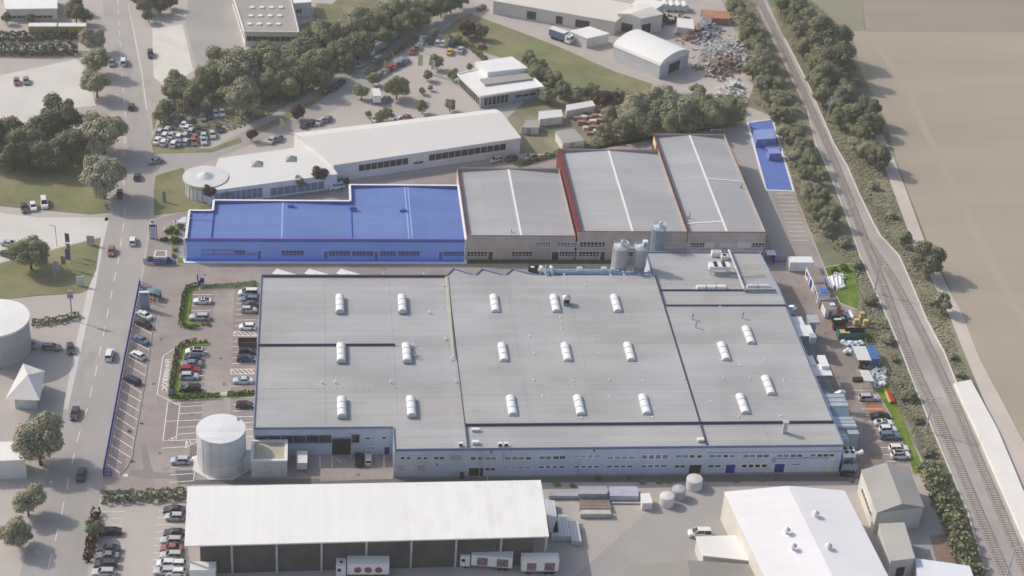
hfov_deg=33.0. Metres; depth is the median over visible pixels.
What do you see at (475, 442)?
rooflight dome
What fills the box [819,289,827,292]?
tarpaulin
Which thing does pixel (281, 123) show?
flag
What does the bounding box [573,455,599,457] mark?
window
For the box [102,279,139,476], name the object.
fence
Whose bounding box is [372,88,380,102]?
box trailer
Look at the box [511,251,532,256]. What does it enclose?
window
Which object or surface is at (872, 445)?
stalls
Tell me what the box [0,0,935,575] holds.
industrial pavement
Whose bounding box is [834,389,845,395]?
curved duct
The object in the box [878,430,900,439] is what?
parked car
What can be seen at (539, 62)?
tree
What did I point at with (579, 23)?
window
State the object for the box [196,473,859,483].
front lane
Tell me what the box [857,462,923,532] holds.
gabled shed
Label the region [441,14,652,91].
lawn
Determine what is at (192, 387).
parked car
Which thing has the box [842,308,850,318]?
scrap heap
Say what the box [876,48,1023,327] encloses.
field track
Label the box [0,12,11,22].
tree
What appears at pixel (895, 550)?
narrow shed
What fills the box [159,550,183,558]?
parked car
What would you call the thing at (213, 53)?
tree
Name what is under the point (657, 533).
asphalt apron
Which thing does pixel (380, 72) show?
parked car
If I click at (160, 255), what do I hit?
kiosk
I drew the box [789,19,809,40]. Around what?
tree
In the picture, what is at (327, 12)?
lawn
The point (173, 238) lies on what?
bush
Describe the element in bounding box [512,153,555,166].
lawn
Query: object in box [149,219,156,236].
sign pylon
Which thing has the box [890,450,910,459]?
parked car
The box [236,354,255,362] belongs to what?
parked car
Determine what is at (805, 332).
air handling unit
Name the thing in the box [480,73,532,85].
rooflight strip
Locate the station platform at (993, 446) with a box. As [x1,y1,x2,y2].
[954,380,1023,540]
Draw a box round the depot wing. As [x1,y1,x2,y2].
[617,3,662,32]
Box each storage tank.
[193,414,249,480]
[661,0,669,10]
[668,0,675,10]
[675,0,682,11]
[681,0,688,11]
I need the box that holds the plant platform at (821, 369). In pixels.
[808,355,832,392]
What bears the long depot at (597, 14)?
on the industrial pavement
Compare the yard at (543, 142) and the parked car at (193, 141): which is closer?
the parked car at (193, 141)
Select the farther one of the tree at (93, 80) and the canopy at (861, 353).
the tree at (93, 80)
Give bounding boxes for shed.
[630,0,664,17]
[820,302,837,317]
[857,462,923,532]
[875,522,914,575]
[913,558,972,575]
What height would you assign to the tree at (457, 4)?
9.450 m
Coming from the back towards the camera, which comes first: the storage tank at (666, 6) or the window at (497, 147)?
the storage tank at (666, 6)
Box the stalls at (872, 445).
[852,388,908,463]
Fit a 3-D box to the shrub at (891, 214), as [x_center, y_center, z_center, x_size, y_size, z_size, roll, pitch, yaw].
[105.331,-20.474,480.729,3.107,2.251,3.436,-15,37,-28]
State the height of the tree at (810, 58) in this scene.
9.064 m
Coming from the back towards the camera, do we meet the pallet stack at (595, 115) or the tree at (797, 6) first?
the tree at (797, 6)
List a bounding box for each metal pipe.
[827,276,831,288]
[848,310,854,319]
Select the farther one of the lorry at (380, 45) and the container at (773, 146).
the lorry at (380, 45)
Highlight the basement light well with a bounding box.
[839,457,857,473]
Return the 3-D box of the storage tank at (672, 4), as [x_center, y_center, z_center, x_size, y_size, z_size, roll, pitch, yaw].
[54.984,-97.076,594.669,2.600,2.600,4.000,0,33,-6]
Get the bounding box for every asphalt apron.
[576,482,727,575]
[911,494,975,575]
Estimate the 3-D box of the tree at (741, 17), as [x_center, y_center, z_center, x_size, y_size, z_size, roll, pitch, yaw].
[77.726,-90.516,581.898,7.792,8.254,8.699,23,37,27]
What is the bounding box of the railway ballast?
[752,0,1023,575]
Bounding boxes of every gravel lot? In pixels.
[0,59,95,122]
[0,213,107,261]
[152,24,192,85]
[186,0,242,69]
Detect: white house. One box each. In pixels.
[0,442,26,478]
[292,0,311,16]
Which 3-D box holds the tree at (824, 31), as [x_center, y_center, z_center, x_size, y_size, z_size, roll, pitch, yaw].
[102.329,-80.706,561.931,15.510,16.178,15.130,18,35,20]
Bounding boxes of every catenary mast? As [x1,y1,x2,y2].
[826,98,837,121]
[874,263,890,292]
[925,397,944,431]
[1006,544,1023,575]
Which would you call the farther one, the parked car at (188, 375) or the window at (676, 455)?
the parked car at (188, 375)
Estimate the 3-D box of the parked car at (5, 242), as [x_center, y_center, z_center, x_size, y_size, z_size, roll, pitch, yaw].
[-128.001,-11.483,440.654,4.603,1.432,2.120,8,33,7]
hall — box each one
[185,184,466,259]
[293,109,520,180]
[456,167,599,259]
[556,148,689,259]
[570,26,609,47]
[612,29,689,78]
[623,560,754,575]
[652,133,765,256]
[720,486,887,575]
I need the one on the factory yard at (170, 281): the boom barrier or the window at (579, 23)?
the boom barrier
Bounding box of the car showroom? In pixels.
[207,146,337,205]
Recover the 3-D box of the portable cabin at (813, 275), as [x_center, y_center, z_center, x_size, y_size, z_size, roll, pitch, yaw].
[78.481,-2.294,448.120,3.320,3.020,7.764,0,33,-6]
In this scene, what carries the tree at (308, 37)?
on the industrial pavement
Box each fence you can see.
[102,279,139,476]
[143,258,175,263]
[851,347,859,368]
[861,303,928,473]
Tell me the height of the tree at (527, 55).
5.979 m
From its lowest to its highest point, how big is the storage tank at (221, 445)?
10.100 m
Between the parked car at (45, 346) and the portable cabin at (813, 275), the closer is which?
the parked car at (45, 346)
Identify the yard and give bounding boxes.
[100,121,913,493]
[780,282,863,476]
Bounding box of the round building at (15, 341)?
[0,299,31,368]
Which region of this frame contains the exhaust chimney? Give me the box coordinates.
[782,419,788,433]
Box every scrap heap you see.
[661,10,689,26]
[675,25,709,44]
[690,18,729,46]
[690,34,750,75]
[691,51,748,81]
[714,80,748,97]
[833,272,848,279]
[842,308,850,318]
[857,360,868,368]
[862,361,874,369]
[869,366,888,382]
[872,370,886,387]
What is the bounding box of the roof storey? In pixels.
[475,56,527,76]
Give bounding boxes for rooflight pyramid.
[251,160,262,166]
[285,155,296,161]
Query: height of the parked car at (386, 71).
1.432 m
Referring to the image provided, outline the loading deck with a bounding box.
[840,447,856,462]
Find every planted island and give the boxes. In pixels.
[171,341,254,400]
[181,285,199,328]
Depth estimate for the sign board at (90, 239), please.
442.67 m
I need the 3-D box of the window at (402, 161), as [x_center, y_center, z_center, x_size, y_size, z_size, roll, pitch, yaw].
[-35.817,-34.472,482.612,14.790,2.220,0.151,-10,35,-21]
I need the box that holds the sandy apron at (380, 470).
[320,460,393,480]
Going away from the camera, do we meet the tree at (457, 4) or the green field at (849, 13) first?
the tree at (457, 4)
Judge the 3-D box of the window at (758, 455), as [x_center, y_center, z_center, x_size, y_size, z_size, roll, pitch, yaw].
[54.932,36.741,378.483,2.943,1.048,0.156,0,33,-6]
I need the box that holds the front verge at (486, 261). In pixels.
[467,259,610,263]
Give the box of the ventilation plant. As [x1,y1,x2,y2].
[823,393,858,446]
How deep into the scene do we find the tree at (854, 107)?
526.60 m
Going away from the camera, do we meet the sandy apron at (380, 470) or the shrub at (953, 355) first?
the sandy apron at (380, 470)
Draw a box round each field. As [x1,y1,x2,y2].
[811,0,863,30]
[852,31,1023,438]
[863,0,1023,31]
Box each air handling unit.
[788,305,796,316]
[792,317,804,340]
[795,325,816,356]
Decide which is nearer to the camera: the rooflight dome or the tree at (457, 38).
the rooflight dome
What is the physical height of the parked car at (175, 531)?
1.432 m
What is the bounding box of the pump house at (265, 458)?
[243,439,287,476]
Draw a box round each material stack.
[549,491,577,498]
[578,486,606,499]
[580,499,610,509]
[580,510,610,517]
[609,486,638,500]
[612,501,640,503]
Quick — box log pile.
[852,377,862,381]
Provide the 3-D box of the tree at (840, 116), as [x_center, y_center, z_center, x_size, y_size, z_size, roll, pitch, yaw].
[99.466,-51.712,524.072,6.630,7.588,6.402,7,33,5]
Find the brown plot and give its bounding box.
[929,533,967,562]
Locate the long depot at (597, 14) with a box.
[493,0,630,34]
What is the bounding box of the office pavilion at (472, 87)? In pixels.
[457,68,543,107]
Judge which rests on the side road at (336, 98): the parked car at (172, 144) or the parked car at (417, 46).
the parked car at (417, 46)
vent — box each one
[697,437,703,441]
[783,527,790,534]
[790,543,796,550]
[812,510,819,516]
[825,543,832,548]
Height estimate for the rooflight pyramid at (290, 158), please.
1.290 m
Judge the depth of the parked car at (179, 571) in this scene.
341.02 m
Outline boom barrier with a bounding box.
[198,266,203,285]
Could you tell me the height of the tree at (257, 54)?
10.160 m
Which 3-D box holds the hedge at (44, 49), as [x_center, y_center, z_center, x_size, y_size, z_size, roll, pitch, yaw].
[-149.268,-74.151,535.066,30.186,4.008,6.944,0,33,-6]
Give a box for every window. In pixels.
[12,15,52,18]
[233,0,243,37]
[234,250,245,254]
[246,36,296,41]
[281,250,303,255]
[296,8,301,13]
[328,250,349,255]
[351,434,359,442]
[352,251,373,255]
[358,157,408,171]
[380,251,395,255]
[398,251,419,255]
[429,143,505,160]
[433,456,444,459]
[443,251,463,255]
[459,78,479,104]
[467,251,487,256]
[483,94,508,105]
[484,467,495,470]
[485,456,496,460]
[504,456,511,460]
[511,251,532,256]
[512,456,524,460]
[514,91,536,98]
[525,456,531,460]
[526,10,536,19]
[535,241,550,246]
[538,455,551,459]
[538,465,564,468]
[552,455,565,459]
[555,15,562,24]
[557,242,577,247]
[559,251,577,256]
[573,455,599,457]
[574,18,589,27]
[574,465,599,467]
[578,251,599,256]
[579,241,605,247]
[606,465,632,467]
[607,456,634,458]
[620,22,632,32]
[641,22,651,32]
[641,454,668,459]
[641,465,666,467]
[665,242,689,247]
[674,464,685,468]
[675,454,688,457]
[690,242,704,247]
[707,464,721,467]
[709,454,722,457]
[741,464,767,467]
[742,454,755,457]
[751,242,764,247]
[756,454,769,457]
[776,454,789,457]
[790,454,802,457]
[816,453,834,456]
[861,487,871,516]
[894,566,905,575]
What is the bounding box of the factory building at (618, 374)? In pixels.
[253,251,843,479]
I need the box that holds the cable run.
[445,276,453,356]
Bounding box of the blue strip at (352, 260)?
[186,259,463,261]
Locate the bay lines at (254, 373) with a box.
[107,197,889,482]
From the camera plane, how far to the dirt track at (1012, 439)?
425.89 m
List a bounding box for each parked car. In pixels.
[0,239,17,245]
[0,249,12,258]
[13,77,19,85]
[20,202,28,212]
[23,76,29,84]
[29,201,37,210]
[31,341,38,349]
[40,195,48,208]
[40,342,61,351]
[66,342,74,354]
[91,567,115,575]
[93,558,117,567]
[95,550,119,559]
[97,543,120,551]
[98,526,121,535]
[122,374,141,385]
[129,350,145,360]
[131,334,149,344]
[134,318,152,328]
[135,310,152,320]
[147,48,153,57]
[152,136,161,144]
[153,565,175,575]
[155,128,163,135]
[156,558,173,566]
[159,138,168,146]
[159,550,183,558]
[160,131,168,138]
[160,535,182,543]
[160,543,182,551]
[162,504,185,513]
[163,126,171,131]
[163,527,184,536]
[164,511,184,521]
[165,567,186,575]
[166,131,176,139]
[167,558,186,567]
[169,140,176,147]
[170,455,190,464]
[173,115,182,123]
[174,133,182,139]
[175,138,182,146]
[179,120,188,128]
[179,365,199,372]
[179,371,198,380]
[179,383,200,392]
[181,131,189,138]
[181,138,190,145]
[181,359,201,366]
[183,124,191,131]
[183,354,200,359]
[185,346,204,355]
[186,117,194,123]
[187,127,194,134]
[189,312,209,320]
[190,137,197,145]
[191,133,198,142]
[193,297,210,304]
[194,125,200,133]
[199,112,206,121]
[200,131,207,139]
[200,136,207,144]
[201,126,207,135]
[206,111,212,119]
[209,130,215,138]
[212,109,219,117]
[215,123,222,132]
[218,108,225,116]
[233,376,252,384]
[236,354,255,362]
[236,400,253,408]
[238,287,257,296]
[238,347,256,354]
[239,322,255,330]
[240,295,258,301]
[240,305,256,313]
[241,300,258,307]
[266,136,274,144]
[275,134,283,141]
[300,120,307,128]
[308,119,315,126]
[314,117,322,125]
[321,87,328,95]
[323,115,332,122]
[328,85,334,92]
[329,181,344,190]
[332,82,340,89]
[337,79,345,85]
[353,61,366,68]
[354,452,363,466]
[364,453,372,465]
[371,116,378,122]
[372,55,384,61]
[377,70,382,77]
[381,95,390,102]
[382,68,389,75]
[386,64,392,70]
[392,62,398,69]
[393,116,401,120]
[396,60,403,66]
[401,113,410,119]
[402,58,409,64]
[409,47,415,54]
[414,44,419,50]
[422,35,428,41]
[428,37,434,44]
[434,39,440,45]
[439,40,444,46]
[446,48,453,55]
[449,41,455,47]
[457,46,464,53]
[476,4,486,10]
[478,43,484,48]
[489,155,502,163]
[504,154,518,161]
[523,153,537,160]
[687,526,711,537]
[858,393,878,401]
[869,411,891,419]
[873,418,893,425]
[878,424,897,431]
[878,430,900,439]
[888,443,908,451]
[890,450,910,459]
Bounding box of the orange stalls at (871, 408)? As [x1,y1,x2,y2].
[865,404,883,412]
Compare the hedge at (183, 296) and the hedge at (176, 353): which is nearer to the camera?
the hedge at (176, 353)
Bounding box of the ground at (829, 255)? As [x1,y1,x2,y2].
[727,0,1023,575]
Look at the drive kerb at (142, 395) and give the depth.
390.39 m
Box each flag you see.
[53,261,58,274]
[60,256,65,267]
[64,233,69,245]
[64,248,70,268]
[183,98,187,110]
[280,118,283,131]
[418,54,422,65]
[431,60,434,71]
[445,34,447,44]
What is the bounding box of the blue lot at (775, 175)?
[749,120,791,189]
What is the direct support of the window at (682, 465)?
in the factory building at (618, 374)
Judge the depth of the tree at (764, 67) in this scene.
546.96 m
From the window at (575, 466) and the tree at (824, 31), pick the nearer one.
the window at (575, 466)
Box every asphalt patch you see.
[128,443,176,478]
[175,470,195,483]
[190,446,196,458]
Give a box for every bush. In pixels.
[168,225,174,231]
[169,235,178,243]
[177,223,184,228]
[552,481,560,485]
[830,266,837,272]
[839,263,848,270]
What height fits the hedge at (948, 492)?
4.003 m
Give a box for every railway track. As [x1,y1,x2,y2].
[756,0,1011,575]
[861,237,1023,575]
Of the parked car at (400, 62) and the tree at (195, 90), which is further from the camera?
the parked car at (400, 62)
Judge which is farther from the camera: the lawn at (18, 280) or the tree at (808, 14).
the tree at (808, 14)
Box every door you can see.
[257,250,261,258]
[272,469,281,476]
[323,250,327,258]
[374,250,378,258]
[384,446,389,453]
[438,251,443,259]
[468,467,483,475]
[488,251,492,259]
[546,119,551,125]
[551,251,559,259]
[569,143,574,148]
[575,109,582,115]
[600,251,605,259]
[667,59,680,74]
[688,464,701,472]
[724,464,735,472]
[773,463,785,471]
[796,264,802,270]
[827,458,833,471]
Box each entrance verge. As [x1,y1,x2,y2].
[164,224,182,232]
[170,241,178,256]
[177,257,183,263]
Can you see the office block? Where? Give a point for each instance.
(286, 31)
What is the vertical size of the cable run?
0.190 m
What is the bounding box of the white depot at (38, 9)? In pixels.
[4,0,57,19]
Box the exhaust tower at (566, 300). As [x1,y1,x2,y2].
[562,295,570,305]
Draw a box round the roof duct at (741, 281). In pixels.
[728,249,773,290]
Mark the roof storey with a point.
(501, 66)
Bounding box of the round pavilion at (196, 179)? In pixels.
[183,165,227,201]
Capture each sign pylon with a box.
[139,291,149,309]
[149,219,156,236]
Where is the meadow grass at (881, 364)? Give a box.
[853,266,929,473]
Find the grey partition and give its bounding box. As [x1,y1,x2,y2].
[818,298,837,308]
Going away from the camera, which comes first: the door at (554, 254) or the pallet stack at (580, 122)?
the door at (554, 254)
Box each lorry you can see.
[189,561,216,575]
[336,556,388,575]
[366,39,387,55]
[387,29,401,44]
[460,551,512,570]
[520,553,558,573]
[549,26,573,43]
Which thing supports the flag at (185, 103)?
on the industrial pavement
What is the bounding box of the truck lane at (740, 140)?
[592,123,792,255]
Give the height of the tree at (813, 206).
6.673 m
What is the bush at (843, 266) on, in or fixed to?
on the yard verge at (848, 295)
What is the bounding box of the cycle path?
[130,1,153,120]
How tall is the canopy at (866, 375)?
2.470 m
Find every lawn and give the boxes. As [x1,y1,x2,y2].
[0,148,109,213]
[0,238,99,298]
[151,0,393,130]
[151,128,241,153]
[154,167,211,214]
[256,95,324,132]
[312,3,345,22]
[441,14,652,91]
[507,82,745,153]
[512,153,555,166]
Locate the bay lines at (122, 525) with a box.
[108,510,173,552]
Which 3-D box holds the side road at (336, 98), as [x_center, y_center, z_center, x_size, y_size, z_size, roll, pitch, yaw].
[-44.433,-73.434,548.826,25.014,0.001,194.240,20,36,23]
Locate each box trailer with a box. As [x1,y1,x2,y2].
[297,451,306,469]
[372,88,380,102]
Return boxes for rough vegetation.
[157,0,745,146]
[722,0,975,567]
[773,0,968,380]
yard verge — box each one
[824,263,860,309]
[875,375,923,474]
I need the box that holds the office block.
[232,0,298,45]
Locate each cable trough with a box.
[784,38,956,381]
[807,111,986,575]
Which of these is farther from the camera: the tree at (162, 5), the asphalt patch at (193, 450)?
the tree at (162, 5)
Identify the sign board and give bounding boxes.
[76,276,83,285]
[86,236,94,244]
[162,191,165,201]
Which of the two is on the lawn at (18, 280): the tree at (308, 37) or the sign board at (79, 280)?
the sign board at (79, 280)
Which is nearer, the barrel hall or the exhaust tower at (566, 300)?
the exhaust tower at (566, 300)
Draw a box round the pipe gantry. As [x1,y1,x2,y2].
[539,265,651,278]
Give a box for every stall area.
[105,307,156,474]
[163,403,201,446]
[182,345,207,391]
[190,289,213,327]
[231,289,258,424]
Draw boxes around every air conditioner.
[711,250,721,256]
[720,253,727,259]
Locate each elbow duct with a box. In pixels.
[538,265,549,275]
[548,265,553,274]
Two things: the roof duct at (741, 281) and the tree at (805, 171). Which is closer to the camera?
the roof duct at (741, 281)
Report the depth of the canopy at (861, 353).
418.55 m
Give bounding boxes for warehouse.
[184,480,548,574]
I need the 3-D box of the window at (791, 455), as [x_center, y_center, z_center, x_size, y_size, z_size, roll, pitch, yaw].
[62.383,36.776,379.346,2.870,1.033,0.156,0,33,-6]
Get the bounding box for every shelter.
[146,288,161,300]
[765,250,775,262]
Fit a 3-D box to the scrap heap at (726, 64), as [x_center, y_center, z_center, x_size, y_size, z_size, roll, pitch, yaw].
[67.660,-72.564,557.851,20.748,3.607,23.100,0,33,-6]
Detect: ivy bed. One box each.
[200,280,257,287]
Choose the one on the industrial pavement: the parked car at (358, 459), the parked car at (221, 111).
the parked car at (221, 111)
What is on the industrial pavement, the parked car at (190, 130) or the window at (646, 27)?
the parked car at (190, 130)
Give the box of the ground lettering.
[161,359,170,390]
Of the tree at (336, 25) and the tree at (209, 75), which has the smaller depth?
the tree at (209, 75)
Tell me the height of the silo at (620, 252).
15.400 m
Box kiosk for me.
[154,251,166,263]
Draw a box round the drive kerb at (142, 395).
[119,311,156,474]
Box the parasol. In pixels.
[176,217,185,222]
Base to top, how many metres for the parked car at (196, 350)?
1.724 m
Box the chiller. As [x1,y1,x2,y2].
[708,261,729,274]
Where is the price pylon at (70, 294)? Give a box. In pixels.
[67,290,72,319]
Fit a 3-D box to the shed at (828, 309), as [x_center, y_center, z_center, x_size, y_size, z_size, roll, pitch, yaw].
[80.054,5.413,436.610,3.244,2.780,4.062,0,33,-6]
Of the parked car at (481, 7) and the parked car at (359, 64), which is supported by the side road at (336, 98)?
the parked car at (359, 64)
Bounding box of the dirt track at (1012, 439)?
[858,96,1023,487]
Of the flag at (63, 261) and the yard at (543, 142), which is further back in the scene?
the yard at (543, 142)
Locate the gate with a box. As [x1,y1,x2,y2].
[140,281,151,289]
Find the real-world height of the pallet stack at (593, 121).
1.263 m
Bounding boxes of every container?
[521,120,538,134]
[538,109,562,126]
[554,129,584,148]
[565,101,594,117]
[640,493,652,509]
[676,18,694,34]
[700,10,729,24]
[753,129,775,146]
[764,143,779,150]
[767,149,781,160]
[786,256,813,271]
[865,345,880,367]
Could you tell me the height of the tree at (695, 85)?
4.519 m
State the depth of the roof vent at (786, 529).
350.52 m
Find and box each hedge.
[0,29,77,41]
[0,41,78,55]
[31,311,80,326]
[82,506,100,562]
[100,486,186,503]
[168,338,196,396]
[170,392,219,399]
[178,282,196,324]
[180,322,199,328]
[227,389,254,396]
[365,35,418,74]
[448,35,488,60]
[518,133,647,164]
[916,460,989,575]
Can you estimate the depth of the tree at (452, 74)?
535.11 m
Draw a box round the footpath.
[63,221,108,408]
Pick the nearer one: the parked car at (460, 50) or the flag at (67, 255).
the flag at (67, 255)
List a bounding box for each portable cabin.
[805,266,825,291]
[813,284,829,303]
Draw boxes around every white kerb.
[183,258,466,263]
[747,119,793,191]
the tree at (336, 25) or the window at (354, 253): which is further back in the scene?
the tree at (336, 25)
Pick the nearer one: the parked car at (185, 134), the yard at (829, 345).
the yard at (829, 345)
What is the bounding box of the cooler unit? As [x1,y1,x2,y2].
[841,446,863,470]
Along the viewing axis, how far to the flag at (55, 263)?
428.02 m
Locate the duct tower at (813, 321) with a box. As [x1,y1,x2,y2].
[806,315,819,332]
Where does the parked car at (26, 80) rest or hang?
on the gravel lot at (23, 103)
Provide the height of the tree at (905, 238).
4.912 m
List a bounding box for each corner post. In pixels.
[183,238,185,258]
[464,239,465,259]
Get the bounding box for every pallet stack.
[573,116,580,120]
[577,120,584,125]
[581,115,586,119]
[589,119,596,124]
[589,125,595,129]
[592,113,598,117]
[596,118,602,123]
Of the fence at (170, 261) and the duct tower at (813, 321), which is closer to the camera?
the duct tower at (813, 321)
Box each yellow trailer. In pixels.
[28,23,57,33]
[57,23,86,34]
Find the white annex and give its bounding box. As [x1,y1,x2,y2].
[695,535,748,563]
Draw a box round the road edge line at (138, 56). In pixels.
[128,4,146,109]
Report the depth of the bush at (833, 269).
453.90 m
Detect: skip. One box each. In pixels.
[238,337,256,347]
[528,264,546,273]
[830,316,847,323]
[832,322,846,329]
[836,327,867,339]
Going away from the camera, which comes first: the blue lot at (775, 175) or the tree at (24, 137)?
the tree at (24, 137)
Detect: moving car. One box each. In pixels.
[69,406,79,420]
[76,466,86,481]
[104,349,114,361]
[107,245,115,255]
[109,58,114,66]
[115,189,122,198]
[120,57,126,65]
[128,103,134,110]
[129,236,136,245]
[133,172,140,180]
[147,157,163,164]
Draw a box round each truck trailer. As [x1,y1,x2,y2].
[272,269,293,273]
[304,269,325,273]
[336,269,357,273]
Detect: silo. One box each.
[611,239,628,274]
[630,240,647,274]
[649,221,666,250]
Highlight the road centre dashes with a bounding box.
[48,10,125,567]
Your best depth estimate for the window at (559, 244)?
449.27 m
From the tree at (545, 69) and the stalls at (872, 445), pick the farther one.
the tree at (545, 69)
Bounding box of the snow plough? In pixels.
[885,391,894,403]
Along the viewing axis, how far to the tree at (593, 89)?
528.91 m
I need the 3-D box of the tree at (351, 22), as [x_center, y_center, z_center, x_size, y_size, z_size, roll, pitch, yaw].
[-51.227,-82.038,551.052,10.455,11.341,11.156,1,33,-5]
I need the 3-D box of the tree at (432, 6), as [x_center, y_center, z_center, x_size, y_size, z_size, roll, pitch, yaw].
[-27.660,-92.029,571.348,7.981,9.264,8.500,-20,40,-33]
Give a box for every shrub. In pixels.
[835,236,849,246]
[851,259,863,267]
[863,294,879,304]
[867,181,879,189]
[880,333,893,343]
[885,210,896,218]
[890,354,898,361]
[899,388,918,402]
[910,414,924,423]
[921,446,934,456]
[926,296,932,305]
[949,352,957,358]
[953,370,964,377]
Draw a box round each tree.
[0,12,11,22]
[0,115,23,134]
[0,124,5,162]
[0,135,26,169]
[0,515,33,547]
[4,122,48,164]
[5,234,50,269]
[10,410,64,465]
[11,482,47,515]
[24,110,60,142]
[25,14,35,22]
[28,139,67,170]
[40,91,83,132]
[55,128,88,160]
[64,1,85,22]
[69,0,83,7]
[77,8,93,22]
[78,28,105,49]
[78,68,111,97]
[79,154,128,198]
[80,47,110,71]
[80,110,130,153]
[84,517,104,535]
[136,0,156,10]
[141,10,153,22]
[152,106,167,123]
[154,0,168,14]
[155,99,176,117]
[160,69,186,101]
[166,0,177,8]
[177,75,207,106]
[193,64,221,96]
[203,184,216,196]
[205,45,231,73]
[212,45,259,86]
[225,75,261,117]
[246,47,266,70]
[246,129,258,138]
[251,71,264,89]
[254,39,284,63]
[255,68,282,98]
[259,50,296,82]
[279,38,306,58]
[279,77,300,97]
[290,55,316,89]
[291,104,304,119]
[294,175,306,186]
[297,28,322,51]
[300,47,338,72]
[311,20,336,48]
[311,166,328,179]
[312,67,331,88]
[323,20,346,39]
[325,36,355,66]
[335,52,354,70]
[338,11,366,38]
[344,29,377,59]
[351,5,386,35]
[352,84,369,98]
[364,111,371,116]
[366,2,392,28]
[366,72,379,82]
[374,25,393,42]
[374,112,382,121]
[381,107,394,118]
[383,74,409,99]
[385,0,404,17]
[391,10,412,36]
[398,0,426,23]
[408,6,431,30]
[415,99,427,113]
[419,87,425,94]
[421,0,443,17]
[423,69,432,80]
[428,54,443,69]
[430,28,439,36]
[436,0,451,16]
[440,0,462,13]
[444,98,455,110]
[447,68,458,80]
[453,34,462,43]
[458,20,476,37]
[466,63,472,69]
[474,22,489,38]
[520,49,535,67]
[525,65,543,79]
[528,57,547,68]
[538,66,550,84]
[539,87,558,103]
[543,70,562,88]
[555,80,570,97]
[569,85,587,101]
[584,82,600,99]
[594,90,612,106]
[595,123,614,139]
[601,105,620,127]
[609,87,625,103]
[611,117,634,138]
[614,93,648,124]
[632,91,657,113]
[634,109,659,138]
[639,84,679,116]
[656,108,686,133]
[658,91,699,120]
[682,108,703,133]
[689,83,706,94]
[690,87,712,107]
[698,99,726,131]
[716,100,734,119]
[725,0,746,15]
[725,96,737,107]
[727,109,744,124]
[732,6,756,26]
[737,18,761,40]
[740,58,759,79]
[745,32,766,50]
[750,42,773,61]
[753,74,772,93]
[755,56,779,75]
[760,89,779,107]
[768,105,784,123]
[769,76,785,90]
[771,89,794,106]
[774,0,789,11]
[775,123,791,140]
[780,106,799,124]
[783,124,805,144]
[786,9,799,25]
[786,148,803,165]
[788,0,809,13]
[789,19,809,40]
[792,136,814,151]
[794,37,810,57]
[796,147,821,166]
[797,163,815,181]
[799,6,816,21]
[799,180,821,200]
[803,20,814,36]
[804,46,823,70]
[805,14,854,50]
[805,68,824,90]
[806,198,827,219]
[809,166,827,183]
[811,187,832,202]
[812,82,832,106]
[813,40,857,72]
[814,60,847,88]
[815,217,837,234]
[817,204,841,221]
[826,92,844,108]
[831,106,850,126]
[833,78,858,100]
[842,102,861,121]
[848,136,864,152]
[849,120,872,140]
[856,95,881,116]
[856,140,872,159]
[857,111,885,134]
[864,141,892,168]
[899,231,912,245]
[910,240,947,275]
[931,291,952,312]
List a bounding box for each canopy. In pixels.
[6,363,44,409]
[851,346,871,367]
[858,370,874,389]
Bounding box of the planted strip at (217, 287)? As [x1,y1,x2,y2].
[199,281,258,289]
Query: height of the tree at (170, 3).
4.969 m
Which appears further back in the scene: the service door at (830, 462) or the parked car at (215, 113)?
the parked car at (215, 113)
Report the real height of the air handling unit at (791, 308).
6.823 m
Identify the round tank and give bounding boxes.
[659,491,674,508]
[672,484,685,500]
[686,473,702,491]
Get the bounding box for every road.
[19,0,153,575]
[153,0,472,167]
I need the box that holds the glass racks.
[544,499,581,545]
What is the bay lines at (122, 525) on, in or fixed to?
on the industrial pavement
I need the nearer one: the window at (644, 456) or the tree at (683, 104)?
the window at (644, 456)
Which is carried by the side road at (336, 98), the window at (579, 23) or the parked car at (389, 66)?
the parked car at (389, 66)

